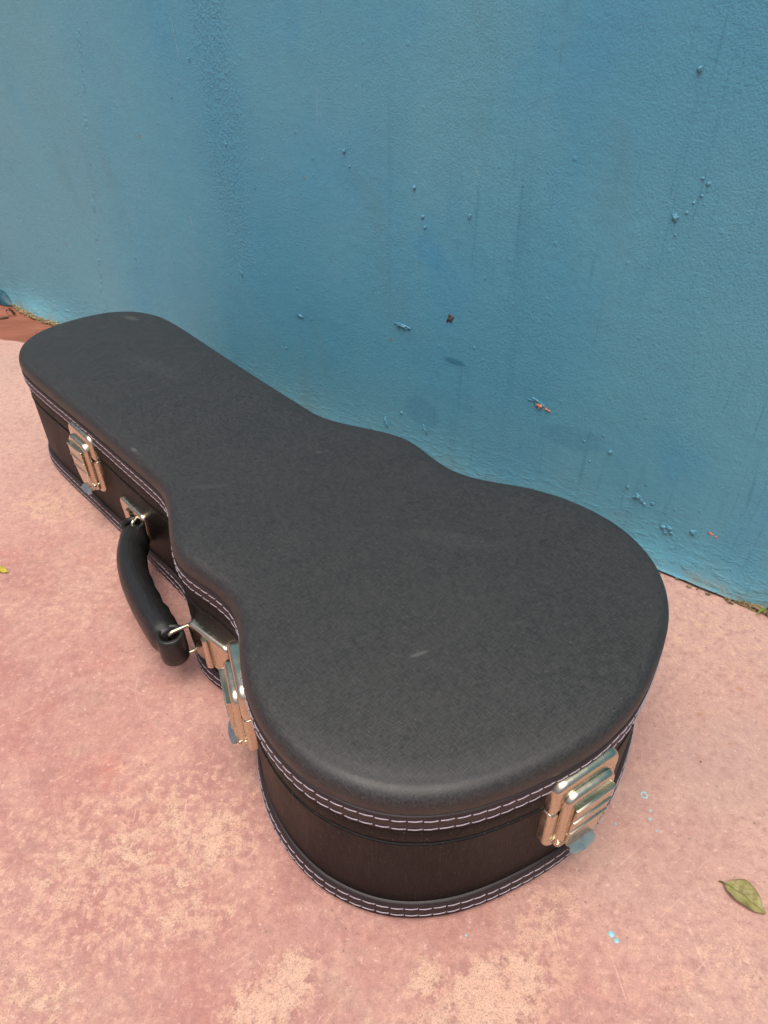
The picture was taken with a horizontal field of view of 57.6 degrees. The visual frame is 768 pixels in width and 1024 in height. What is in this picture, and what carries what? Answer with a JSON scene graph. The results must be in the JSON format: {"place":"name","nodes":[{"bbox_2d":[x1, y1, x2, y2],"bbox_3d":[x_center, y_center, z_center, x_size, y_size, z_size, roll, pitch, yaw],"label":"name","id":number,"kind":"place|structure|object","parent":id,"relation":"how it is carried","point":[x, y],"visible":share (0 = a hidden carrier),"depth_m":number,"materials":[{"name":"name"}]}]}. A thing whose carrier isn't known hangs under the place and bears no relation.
{"place":"outdoors","nodes":[
{"label":"outdoors","id":0,"kind":"place"},
{"bbox_2d":[11,303,58,325],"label":"crevice dirt","id":1,"kind":"structure","parent":0,"point":[31,315],"depth_m":1.15,"materials":[{"name":"beige soil"}]},
{"bbox_2d":[0,0,767,608],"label":"wall","id":2,"kind":"structure","parent":0,"point":[518,242],"depth_m":0.64,"materials":[{"name":"blue paint"}]},
{"bbox_2d":[0,305,767,1023],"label":"ground","id":3,"kind":"structure","parent":0,"point":[152,853],"depth_m":0.46,"materials":[{"name":"paint"}]},
{"bbox_2d":[0,565,8,572],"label":"leaf","id":4,"kind":"object","parent":3,"relation":"on","point":[3,569],"visible":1,"depth_m":0.67,"materials":[{"name":"yellow plant"}]},
{"bbox_2d":[0,308,15,318],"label":"dry stalk","id":5,"kind":"object","parent":3,"relation":"on","point":[12,312],"visible":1,"depth_m":1.16,"materials":[{"name":"brown plant"}]},
{"bbox_2d":[19,312,668,917],"bbox_3d":[-0.115,-0.003,0.639,0.304,0.135,0.763,-29,46,-32],"label":"guitar case","id":6,"kind":"object","parent":3,"relation":"on","point":[429,676],"visible":1,"depth_m":0.45,"materials":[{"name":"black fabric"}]},
{"bbox_2d":[659,572,749,605],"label":"crevice dirt","id":7,"kind":"structure","parent":3,"relation":"on","point":[726,598],"depth_m":0.64,"materials":[{"name":"brown soil"}]},
{"bbox_2d":[719,879,765,913],"bbox_3d":[0.224,0.237,0.435,0.029,0.006,0.015,29,47,32],"label":"leaf","id":8,"kind":"object","parent":3,"relation":"on","point":[744,892],"visible":1,"depth_m":0.44,"materials":[{"name":"plant"}]},
{"bbox_2d":[18,486,755,991],"bbox_3d":[-0.051,0.034,0.700,0.997,0.001,0.854,0,38,0],"label":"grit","id":9,"kind":"object","parent":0,"point":[186,746],"visible":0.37,"depth_m":0.51,"materials":[{"name":"grey stone"}]},
{"bbox_2d":[734,600,767,616],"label":"crevice dirt","id":10,"kind":"structure","parent":0,"point":[754,607],"depth_m":0.63,"materials":[{"name":"beige soil"}]}
]}

